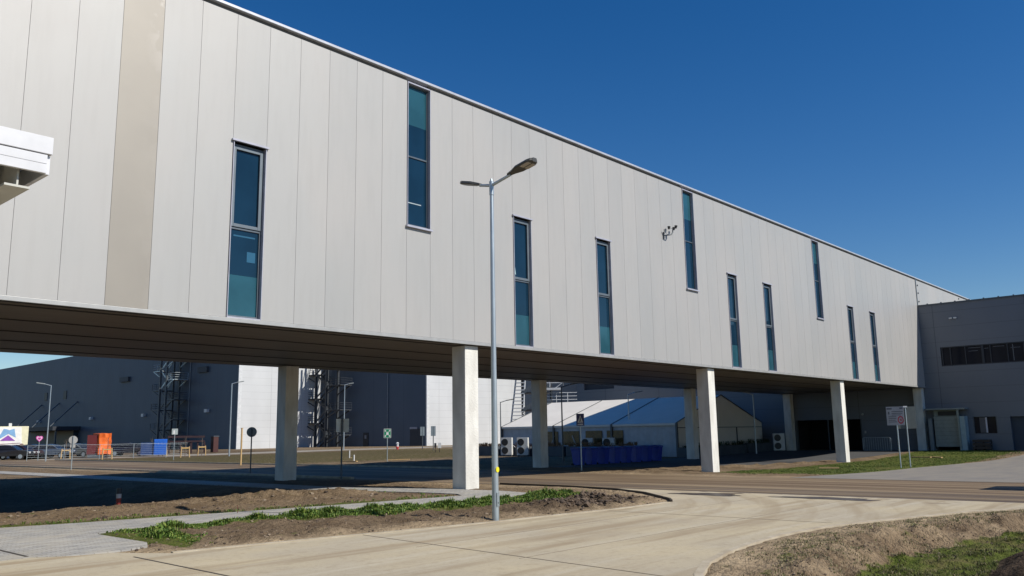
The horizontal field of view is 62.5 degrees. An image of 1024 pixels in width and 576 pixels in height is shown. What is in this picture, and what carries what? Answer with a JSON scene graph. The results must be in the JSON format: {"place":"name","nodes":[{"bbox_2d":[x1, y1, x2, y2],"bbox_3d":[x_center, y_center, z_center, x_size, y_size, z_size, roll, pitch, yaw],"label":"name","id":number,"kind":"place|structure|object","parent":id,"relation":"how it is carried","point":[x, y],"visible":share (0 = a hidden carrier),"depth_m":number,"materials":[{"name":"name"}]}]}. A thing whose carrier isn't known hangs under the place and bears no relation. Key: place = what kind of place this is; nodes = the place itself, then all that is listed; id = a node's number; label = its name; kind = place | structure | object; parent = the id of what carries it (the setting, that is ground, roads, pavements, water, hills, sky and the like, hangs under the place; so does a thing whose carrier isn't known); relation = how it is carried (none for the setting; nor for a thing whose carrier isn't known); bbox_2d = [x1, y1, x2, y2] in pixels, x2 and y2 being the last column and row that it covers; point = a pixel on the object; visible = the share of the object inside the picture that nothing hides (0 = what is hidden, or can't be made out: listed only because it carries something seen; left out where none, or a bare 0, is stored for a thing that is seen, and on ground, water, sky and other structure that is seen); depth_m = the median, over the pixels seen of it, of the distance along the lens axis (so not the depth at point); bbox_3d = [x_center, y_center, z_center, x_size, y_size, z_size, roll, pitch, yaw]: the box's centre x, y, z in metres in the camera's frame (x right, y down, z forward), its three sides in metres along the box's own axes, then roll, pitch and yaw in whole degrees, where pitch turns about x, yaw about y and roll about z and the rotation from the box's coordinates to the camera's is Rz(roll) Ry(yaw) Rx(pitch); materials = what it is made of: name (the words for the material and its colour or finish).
{"place":"outdoors","nodes":[
{"label":"outdoors","id":0,"kind":"place"},
{"bbox_2d":[0,471,326,489],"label":"path","id":1,"kind":"structure","parent":0,"point":[256,485],"depth_m":34.58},
{"bbox_2d":[13,445,479,459],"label":"yard road","id":2,"kind":"structure","parent":0,"point":[230,453],"depth_m":98.44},
{"bbox_2d":[1,445,43,459],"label":"parked car","id":3,"kind":"object","parent":2,"relation":"on","point":[24,447],"visible":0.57,"depth_m":84.90,"materials":[{"name":"paint"}]},
{"bbox_2d":[32,444,75,458],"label":"parked car","id":4,"kind":"object","parent":2,"relation":"on","point":[53,450],"visible":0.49,"depth_m":85.76,"materials":[{"name":"paint"}]},
{"bbox_2d":[86,433,111,457],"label":"covered skip","id":5,"kind":"object","parent":2,"relation":"on","point":[93,441],"visible":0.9,"depth_m":86.05,"materials":[{"name":"orange metal"}]},
{"bbox_2d":[111,443,144,455],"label":"parked car","id":6,"kind":"object","parent":2,"relation":"on","point":[129,447],"visible":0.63,"depth_m":92.51,"materials":[{"name":"paint"}]},
{"bbox_2d":[140,439,166,454],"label":"blue container","id":7,"kind":"object","parent":2,"relation":"on","point":[147,447],"visible":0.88,"depth_m":90.77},
{"bbox_2d":[0,487,525,560],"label":"block path","id":8,"kind":"structure","parent":0,"point":[70,539],"depth_m":16.10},
{"bbox_2d":[479,442,500,455],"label":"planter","id":9,"kind":"object","parent":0,"point":[485,449],"visible":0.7,"depth_m":69.47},
{"bbox_2d":[0,444,1023,575],"bbox_3d":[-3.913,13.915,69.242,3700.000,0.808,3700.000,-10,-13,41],"label":"ground","id":10,"kind":"structure","parent":0,"point":[25,495],"depth_m":20.47,"materials":[{"name":"soil"}]},
{"bbox_2d":[0,423,28,457],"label":"painted cabin","id":11,"kind":"object","parent":10,"relation":"on","point":[10,434],"visible":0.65,"depth_m":88.52,"materials":[{"name":"beige paint"}]},
{"bbox_2d":[36,382,51,460],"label":"street lamp","id":12,"kind":"object","parent":10,"relation":"on","point":[48,420],"visible":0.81,"depth_m":75.02,"materials":[{"name":"metal"}]},
{"bbox_2d":[69,436,77,469],"bbox_3d":[-26.196,9.978,50.200,0.480,2.308,0.085,4,-11,-27],"label":"round sign","id":13,"kind":"object","parent":10,"relation":"on","point":[73,440],"visible":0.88,"depth_m":50.32,"materials":[{"name":"metal"}]},
{"bbox_2d":[61,443,86,456],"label":"parked car","id":14,"kind":"object","parent":10,"relation":"on","point":[80,449],"visible":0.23,"depth_m":90.23,"materials":[{"name":"paint"}]},
{"bbox_2d":[26,443,186,460],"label":"wire fence","id":15,"kind":"object","parent":10,"relation":"on","point":[166,446],"visible":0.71,"depth_m":80.59,"materials":[{"name":"metal"}]},
{"bbox_2d":[116,488,121,504],"bbox_3d":[-10.863,6.189,23.232,0.150,1.327,0.150,-10,-13,41],"label":"marker post","id":16,"kind":"object","parent":10,"relation":"on","point":[118,495],"visible":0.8,"depth_m":23.26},
{"bbox_2d":[150,361,187,448],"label":"stair tower","id":17,"kind":"structure","parent":10,"relation":"on","point":[172,379],"depth_m":148.46,"materials":[{"name":"grey metal"}]},
{"bbox_2d":[0,465,353,478],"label":"kerb","id":18,"kind":"structure","parent":10,"relation":"on","point":[301,476],"depth_m":42.64,"materials":[{"name":"concrete"}]},
{"bbox_2d":[168,436,191,453],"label":"steel rack","id":19,"kind":"object","parent":10,"relation":"on","point":[169,442],"visible":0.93,"depth_m":102.76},
{"bbox_2d":[190,436,204,451],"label":"steel rack","id":20,"kind":"object","parent":10,"relation":"on","point":[197,441],"visible":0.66,"depth_m":109.06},
{"bbox_2d":[4,488,400,524],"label":"bank clods","id":21,"kind":"object","parent":10,"relation":"on","point":[104,516],"visible":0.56,"depth_m":20.84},
{"bbox_2d":[210,436,218,451],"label":"red cabinet","id":22,"kind":"object","parent":10,"relation":"on","point":[214,443],"visible":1,"depth_m":109.37,"materials":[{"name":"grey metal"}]},
{"bbox_2d":[1,488,453,527],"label":"verge grass","id":23,"kind":"structure","parent":10,"relation":"on","point":[190,512],"depth_m":19.54,"materials":[{"name":"green plant"}]},
{"bbox_2d":[228,381,243,455],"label":"street lamp","id":24,"kind":"object","parent":10,"relation":"on","point":[230,418],"visible":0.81,"depth_m":86.01,"materials":[{"name":"metal"}]},
{"bbox_2d":[240,428,242,464],"bbox_3d":[-17.660,10.524,54.985,0.140,2.754,0.140,-10,-13,41],"label":"wooden post","id":25,"kind":"object","parent":10,"relation":"on","point":[241,446],"visible":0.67,"depth_m":54.96,"materials":[{"name":"brown wood"}]},
{"bbox_2d":[247,427,256,472],"bbox_3d":[-12.601,8.028,40.695,0.480,2.600,0.085,2,-10,-17],"label":"round sign","id":26,"kind":"object","parent":10,"relation":"on","point":[251,432],"visible":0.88,"depth_m":40.86,"materials":[{"name":"grey metal"}]},
{"bbox_2d":[55,459,452,468],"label":"kerb","id":27,"kind":"structure","parent":10,"relation":"on","point":[267,464],"depth_m":55.11,"materials":[{"name":"concrete"}]},
{"bbox_2d":[0,356,576,448],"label":"warehouse","id":28,"kind":"structure","parent":10,"relation":"on","point":[116,397],"depth_m":147.25,"materials":[{"name":"dark grey metal cladding"},{"name":"white metal cladding"}]},
{"bbox_2d":[18,401,80,445],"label":"entrance canopy","id":29,"kind":"object","parent":28,"relation":"attached to","point":[58,435],"visible":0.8,"depth_m":178.97,"materials":[{"name":"grey metal"}]},
{"bbox_2d":[363,433,368,446],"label":"door","id":30,"kind":"structure","parent":28,"relation":"in","point":[365,441],"depth_m":143.00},
{"bbox_2d":[307,369,351,446],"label":"stair tower","id":31,"kind":"structure","parent":10,"relation":"on","point":[325,413],"depth_m":144.18,"materials":[{"name":"black metal"}]},
{"bbox_2d":[336,418,348,479],"bbox_3d":[-6.729,6.529,33.386,0.499,2.692,0.122,1,-10,-11],"label":"twin plate sign","id":32,"kind":"object","parent":10,"relation":"on","point":[342,426],"visible":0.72,"depth_m":33.54,"materials":[{"name":"grey metal"}]},
{"bbox_2d":[106,485,590,543],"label":"weeds","id":33,"kind":"object","parent":10,"relation":"on","point":[165,528],"visible":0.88,"depth_m":18.21,"materials":[{"name":"green plant"}]},
{"bbox_2d":[101,489,661,550],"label":"soil clods","id":34,"kind":"object","parent":10,"relation":"on","point":[215,542],"visible":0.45,"depth_m":15.88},
{"bbox_2d":[384,429,390,461],"bbox_3d":[-8.394,10.739,56.761,0.487,2.483,0.072,0,-10,-8],"label":"assembly sign","id":35,"kind":"object","parent":10,"relation":"on","point":[387,433],"visible":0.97,"depth_m":56.87,"materials":[{"name":"metal"}]},
{"bbox_2d":[171,502,669,552],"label":"flush kerb","id":36,"kind":"structure","parent":10,"relation":"on","point":[404,530],"depth_m":15.04,"materials":[{"name":"concrete"}]},
{"bbox_2d":[431,426,435,449],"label":"plate sign","id":37,"kind":"object","parent":10,"relation":"on","point":[433,431],"visible":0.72,"depth_m":95.50,"materials":[{"name":"grey metal"}]},
{"bbox_2d":[0,0,970,488],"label":"office building","id":38,"kind":"structure","parent":10,"relation":"on","point":[226,182],"depth_m":25.66,"materials":[{"name":"grey metal"}]},
{"bbox_2d":[226,138,269,320],"bbox_3d":[-6.828,-1.494,21.645,0.225,4.627,1.060,-10,-13,41],"label":"window","id":39,"kind":"structure","parent":38,"relation":"in","point":[248,178],"depth_m":21.72,"materials":[{"name":"blue glass"}]},
{"bbox_2d":[406,81,432,231],"bbox_3d":[-2.958,-4.135,26.543,0.245,4.720,1.060,-10,-13,41],"label":"window","id":40,"kind":"structure","parent":38,"relation":"in","point":[418,97],"depth_m":26.66,"materials":[{"name":"blue glass"}]},
{"bbox_2d":[512,214,533,347],"bbox_3d":[0.355,-0.240,29.581,0.225,4.627,1.060,-10,-13,41],"label":"window","id":41,"kind":"structure","parent":38,"relation":"in","point":[522,236],"depth_m":29.70,"materials":[{"name":"blue glass"}]},
{"bbox_2d":[595,237,614,355],"bbox_3d":[3.619,0.330,33.188,0.225,4.627,1.060,-10,-13,41],"label":"window","id":42,"kind":"structure","parent":38,"relation":"in","point":[603,249],"depth_m":33.32,"materials":[{"name":"blue glass"}]},
{"bbox_2d":[681,189,699,291],"bbox_3d":[8.142,-2.196,38.807,0.245,4.720,1.060,-10,-13,41],"label":"window","id":43,"kind":"structure","parent":38,"relation":"in","point":[687,196],"depth_m":38.97,"materials":[{"name":"blue glass"}]},
{"bbox_2d":[726,272,741,367],"bbox_3d":[10.802,1.585,41.124,0.225,4.627,1.060,-10,-13,41],"label":"window","id":44,"kind":"structure","parent":38,"relation":"in","point":[731,280],"depth_m":41.29,"materials":[{"name":"blue glass"}]},
{"bbox_2d":[762,282,776,371],"bbox_3d":[13.414,2.041,44.010,0.225,4.627,1.060,-10,-13,41],"label":"window","id":45,"kind":"structure","parent":38,"relation":"in","point":[767,290],"depth_m":44.19,"materials":[{"name":"blue glass"}]},
{"bbox_2d":[811,239,824,319],"bbox_3d":[17.936,-0.486,49.629,0.245,4.720,1.060,-10,-13,41],"label":"window","id":46,"kind":"structure","parent":38,"relation":"in","point":[814,244],"depth_m":49.83,"materials":[{"name":"blue glass"}]},
{"bbox_2d":[847,305,858,379],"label":"window","id":47,"kind":"structure","parent":38,"relation":"in","point":[850,313],"depth_m":52.86,"materials":[{"name":"blue glass"}]},
{"bbox_2d":[869,311,880,381],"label":"window","id":48,"kind":"structure","parent":38,"relation":"in","point":[872,315],"depth_m":55.77,"materials":[{"name":"blue glass"}]},
{"bbox_2d":[460,157,536,520],"bbox_3d":[-0.258,1.192,17.291,2.106,7.560,0.334,-10,-13,41],"label":"street lamp","id":49,"kind":"object","parent":10,"relation":"on","point":[526,164],"visible":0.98,"depth_m":17.32,"materials":[{"name":"metal"}]},
{"bbox_2d":[501,438,512,455],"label":"air conditioner","id":50,"kind":"object","parent":10,"relation":"on","point":[506,446],"visible":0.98,"depth_m":67.06,"materials":[{"name":"grey metal"}]},
{"bbox_2d":[500,442,531,455],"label":"planter","id":51,"kind":"object","parent":10,"relation":"on","point":[515,450],"visible":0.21,"depth_m":67.26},
{"bbox_2d":[517,438,528,455],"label":"air conditioner","id":52,"kind":"object","parent":10,"relation":"on","point":[522,446],"visible":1,"depth_m":66.08,"materials":[{"name":"grey metal"}]},
{"bbox_2d":[510,380,552,421],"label":"stair tower","id":53,"kind":"structure","parent":10,"relation":"on","point":[523,390],"depth_m":116.99,"materials":[{"name":"grey metal"}]},
{"bbox_2d":[532,442,565,455],"bbox_3d":[2.976,12.495,65.404,3.190,1.090,0.700,-10,-13,41],"label":"planter","id":54,"kind":"object","parent":10,"relation":"on","point":[554,450],"visible":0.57,"depth_m":64.70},
{"bbox_2d":[561,383,578,461],"bbox_3d":[3.712,8.585,53.423,1.227,5.190,0.280,1,-10,-14],"label":"street lamp","id":55,"kind":"object","parent":10,"relation":"on","point":[562,421],"visible":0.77,"depth_m":53.29,"materials":[{"name":"grey metal"}]},
{"bbox_2d":[570,447,585,465],"bbox_3d":[3.755,9.561,47.725,0.540,1.098,0.818,7,-13,-40],"label":"wheeled bin","id":56,"kind":"object","parent":10,"relation":"on","point":[576,454],"visible":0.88,"depth_m":47.54,"materials":[{"name":"blue plastic"}]},
{"bbox_2d":[576,414,583,469],"bbox_3d":[3.336,7.598,40.768,0.380,3.010,0.070,-2,-10,4],"label":"crossing sign","id":57,"kind":"object","parent":10,"relation":"on","point":[580,420],"visible":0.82,"depth_m":40.92,"materials":[{"name":"metal"}]},
{"bbox_2d":[566,441,601,455],"bbox_3d":[5.510,12.062,63.179,3.190,1.104,0.700,-10,-13,41],"label":"planter","id":58,"kind":"object","parent":10,"relation":"on","point":[569,446],"visible":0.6,"depth_m":63.49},
{"bbox_2d":[500,483,672,501],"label":"curb","id":59,"kind":"structure","parent":10,"relation":"on","point":[651,494],"depth_m":25.65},
{"bbox_2d":[525,490,654,510],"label":"heap clods","id":60,"kind":"object","parent":10,"relation":"on","point":[583,499],"visible":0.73,"depth_m":19.91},
{"bbox_2d":[584,447,598,464],"bbox_3d":[4.532,9.708,48.595,0.540,1.098,0.818,7,-13,-40],"label":"wheeled bin","id":61,"kind":"object","parent":10,"relation":"on","point":[591,455],"visible":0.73,"depth_m":48.38,"materials":[{"name":"blue plastic"}]},
{"bbox_2d":[596,446,609,463],"bbox_3d":[5.307,9.854,49.464,0.818,1.097,0.540,-9,-13,40],"label":"wheeled bin","id":62,"kind":"object","parent":10,"relation":"on","point":[603,455],"visible":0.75,"depth_m":49.26,"materials":[{"name":"blue plastic"}]},
{"bbox_2d":[602,438,614,445],"bbox_3d":[7.211,11.860,62.742,0.900,1.400,0.345,-5,-10,20],"label":"air conditioner","id":63,"kind":"object","parent":10,"relation":"on","point":[609,440],"visible":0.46,"depth_m":62.67,"materials":[{"name":"grey metal"}]},
{"bbox_2d":[607,446,621,463],"bbox_3d":[6.084,9.999,50.335,0.540,1.098,0.818,7,-12,-37],"label":"wheeled bin","id":64,"kind":"object","parent":10,"relation":"on","point":[614,453],"visible":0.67,"depth_m":50.12,"materials":[{"name":"blue plastic"}]},
{"bbox_2d":[603,442,637,445],"bbox_3d":[8.044,11.635,60.953,3.190,1.105,0.700,-10,-13,41],"label":"planter","id":65,"kind":"object","parent":10,"relation":"on","point":[628,444],"visible":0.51,"depth_m":60.88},
{"bbox_2d":[620,446,631,462],"bbox_3d":[6.859,10.142,51.205,0.540,1.098,0.818,8,-13,-43],"label":"wheeled bin","id":66,"kind":"object","parent":10,"relation":"on","point":[625,454],"visible":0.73,"depth_m":50.99,"materials":[{"name":"blue plastic"}]},
{"bbox_2d":[500,394,762,456],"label":"marquee tent","id":67,"kind":"object","parent":10,"relation":"on","point":[656,421],"visible":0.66,"depth_m":65.97,"materials":[{"name":"fabric"}]},
{"bbox_2d":[548,431,557,444],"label":"window","id":68,"kind":"structure","parent":67,"relation":"in","point":[550,438],"depth_m":67.33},
{"bbox_2d":[563,431,578,444],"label":"window","id":69,"kind":"structure","parent":67,"relation":"in","point":[567,435],"depth_m":66.19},
{"bbox_2d":[585,431,601,444],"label":"window","id":70,"kind":"structure","parent":67,"relation":"in","point":[596,435],"depth_m":64.60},
{"bbox_2d":[607,430,623,444],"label":"window","id":71,"kind":"structure","parent":67,"relation":"in","point":[617,434],"depth_m":63.27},
{"bbox_2d":[629,445,642,461],"bbox_3d":[7.637,10.284,52.076,0.540,1.098,0.818,6,-12,-34],"label":"wheeled bin","id":72,"kind":"object","parent":10,"relation":"on","point":[636,454],"visible":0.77,"depth_m":51.84,"materials":[{"name":"blue plastic"}]},
{"bbox_2d":[640,445,652,461],"bbox_3d":[8.411,10.423,52.946,0.818,1.098,0.540,-10,-14,43],"label":"wheeled bin","id":73,"kind":"object","parent":10,"relation":"on","point":[646,453],"visible":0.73,"depth_m":52.74,"materials":[{"name":"blue plastic"}]},
{"bbox_2d":[652,445,662,460],"bbox_3d":[9.187,10.561,53.817,0.818,1.098,0.540,-10,-13,41],"label":"wheeled bin","id":74,"kind":"object","parent":10,"relation":"on","point":[656,452],"visible":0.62,"depth_m":53.60,"materials":[{"name":"blue plastic"}]},
{"bbox_2d":[678,443,700,457],"bbox_3d":[13.265,11.551,60.078,0.700,1.105,4.390,-10,-13,41],"label":"planter","id":75,"kind":"object","parent":10,"relation":"on","point":[682,452],"visible":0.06,"depth_m":58.49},
{"bbox_2d":[718,441,746,455],"bbox_3d":[16.330,12.037,63.474,0.700,1.099,4.390,-10,-13,41],"label":"planter","id":76,"kind":"object","parent":10,"relation":"on","point":[732,449],"visible":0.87,"depth_m":63.24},
{"bbox_2d":[551,450,917,467],"bbox_3d":[15.524,11.075,54.340,11.800,0.417,31.300,-10,-13,41],"label":"loading apron","id":77,"kind":"object","parent":10,"relation":"on","point":[770,457],"visible":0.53,"depth_m":56.01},
{"bbox_2d":[742,392,756,453],"bbox_3d":[17.869,10.260,63.800,1.227,4.963,0.280,2,-10,-17],"label":"street lamp","id":78,"kind":"object","parent":10,"relation":"on","point":[754,422],"visible":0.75,"depth_m":63.92,"materials":[{"name":"metal"}]},
{"bbox_2d":[741,439,772,452],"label":"planter","id":79,"kind":"object","parent":10,"relation":"on","point":[765,445],"visible":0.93,"depth_m":66.67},
{"bbox_2d":[772,433,784,450],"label":"air conditioner","id":80,"kind":"object","parent":10,"relation":"on","point":[778,441],"visible":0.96,"depth_m":68.20,"materials":[{"name":"grey metal"}]},
{"bbox_2d":[577,294,1023,449],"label":"production hall","id":81,"kind":"structure","parent":10,"relation":"on","point":[973,355],"depth_m":62.00,"materials":[{"name":"grey metal cladding panels"},{"name":"glass"}]},
{"bbox_2d":[585,384,613,389],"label":"window","id":82,"kind":"structure","parent":81,"relation":"in","point":[587,386],"depth_m":82.74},
{"bbox_2d":[940,341,1023,365],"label":"window frame","id":83,"kind":"structure","parent":81,"relation":"in","point":[982,347],"depth_m":60.34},
{"bbox_2d":[941,342,1023,365],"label":"window","id":84,"kind":"structure","parent":81,"relation":"in","point":[999,353],"depth_m":60.34,"materials":[{"name":"black glass"}]},
{"bbox_2d":[974,416,996,432],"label":"window","id":85,"kind":"structure","parent":81,"relation":"in","point":[991,421],"depth_m":59.60,"materials":[{"name":"black glass"}]},
{"bbox_2d":[1011,416,1023,449],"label":"rolling door","id":86,"kind":"structure","parent":81,"relation":"in","point":[1017,422],"depth_m":58.49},
{"bbox_2d":[694,508,1023,575],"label":"kerb","id":87,"kind":"structure","parent":10,"relation":"on","point":[702,568],"depth_m":13.68,"materials":[{"name":"concrete"}]},
{"bbox_2d":[719,450,1022,474],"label":"lawn grass","id":88,"kind":"structure","parent":10,"relation":"on","point":[831,471],"depth_m":46.85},
{"bbox_2d":[720,509,1023,575],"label":"straw tufts","id":89,"kind":"object","parent":10,"relation":"on","point":[857,547],"visible":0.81,"depth_m":12.81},
{"bbox_2d":[725,513,1020,574],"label":"ditch clods","id":90,"kind":"object","parent":10,"relation":"on","point":[872,551],"visible":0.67,"depth_m":12.50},
{"bbox_2d":[863,437,891,450],"bbox_3d":[26.686,11.466,61.626,0.600,1.100,2.240,6,-12,-35],"label":"crowd barrier","id":91,"kind":"object","parent":10,"relation":"on","point":[878,445],"visible":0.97,"depth_m":61.58,"materials":[{"name":"metal"}]},
{"bbox_2d":[743,510,1023,575],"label":"ditch grass","id":92,"kind":"structure","parent":10,"relation":"on","point":[903,569],"depth_m":11.78,"materials":[{"name":"plant"}]},
{"bbox_2d":[886,406,904,467],"bbox_3d":[19.175,7.567,41.929,0.806,3.302,0.064,-7,-12,32],"label":"notice sign","id":93,"kind":"object","parent":10,"relation":"on","point":[895,415],"visible":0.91,"depth_m":42.06,"materials":[{"name":"metal"}]},
{"bbox_2d":[896,406,916,466],"bbox_3d":[19.948,7.637,42.468,0.960,3.352,0.095,-3,-10,13],"label":"notice sign","id":94,"kind":"object","parent":10,"relation":"on","point":[910,417],"visible":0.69,"depth_m":42.62,"materials":[{"name":"metal"}]},
{"bbox_2d":[924,408,970,450],"bbox_3d":[31.452,10.197,60.805,2.700,3.020,0.950,-10,-13,41],"label":"entrance canopy","id":95,"kind":"object","parent":10,"relation":"on","point":[951,419],"visible":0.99,"depth_m":60.65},
{"bbox_2d":[934,416,959,446],"bbox_3d":[31.340,10.341,60.726,1.600,2.152,0.082,-10,-13,41],"label":"door","id":96,"kind":"structure","parent":95,"relation":"in","point":[943,424],"depth_m":60.71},
{"bbox_2d":[972,439,992,450],"bbox_3d":[33.043,11.029,59.173,1.100,0.770,0.660,-10,-13,41],"label":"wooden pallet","id":97,"kind":"object","parent":10,"relation":"on","point":[983,446],"visible":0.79,"depth_m":58.96,"materials":[{"name":"brown wood"}]},
{"bbox_2d":[0,488,1023,575],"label":"concrete road","id":98,"kind":"structure","parent":0,"point":[685,551],"depth_m":12.87,"materials":[{"name":"concrete"}]},
{"bbox_2d":[0,126,53,204],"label":"gatehouse canopy","id":99,"kind":"object","parent":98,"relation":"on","point":[25,157],"visible":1,"depth_m":9.46,"materials":[{"name":"white metal"}]},
{"bbox_2d":[135,557,228,575],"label":"expansion joint","id":100,"kind":"object","parent":98,"relation":"on","point":[183,566],"visible":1,"depth_m":11.24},
{"bbox_2d":[366,535,661,575],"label":"road joint","id":101,"kind":"object","parent":98,"relation":"on","point":[522,556],"visible":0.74,"depth_m":11.61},
{"bbox_2d":[418,494,781,546],"bbox_3d":[2.824,4.699,17.547,0.012,0.003,12.701,-10,-13,42],"label":"slab joint","id":102,"kind":"object","parent":98,"relation":"on","point":[579,523],"visible":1,"depth_m":15.64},
{"bbox_2d":[519,497,862,558],"bbox_3d":[4.389,4.434,16.172,0.012,0.003,12.701,-10,-13,42],"label":"slab joint","id":103,"kind":"object","parent":98,"relation":"on","point":[670,531],"visible":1,"depth_m":14.11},
{"bbox_2d":[668,493,739,495],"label":"mud puddle","id":104,"kind":"object","parent":98,"relation":"on","point":[716,494],"visible":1,"depth_m":22.57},
{"bbox_2d":[767,496,880,500],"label":"mud puddle","id":105,"kind":"object","parent":98,"relation":"on","point":[854,499],"visible":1,"depth_m":20.59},
{"bbox_2d":[0,459,1023,502],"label":"asphalt road","id":106,"kind":"structure","parent":0,"point":[1010,492],"depth_m":29.53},
{"bbox_2d":[0,445,35,459],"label":"parked car","id":107,"kind":"object","parent":106,"relation":"on","point":[19,453],"visible":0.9,"depth_m":82.36,"materials":[{"name":"paint"}]},
{"bbox_2d":[0,0,1023,368],"label":"sky","id":108,"kind":"structure","parent":0,"point":[890,133],"materials":[{"name":"blue"}]},
{"bbox_2d":[547,382,576,403],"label":"access platform","id":109,"kind":"structure","parent":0,"point":[556,396],"depth_m":99.05,"materials":[{"name":"white metal"}]},
{"bbox_2d":[791,455,1023,482],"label":"side road","id":110,"kind":"structure","parent":0,"point":[1011,469],"depth_m":35.07,"materials":[{"name":"grey concrete"}]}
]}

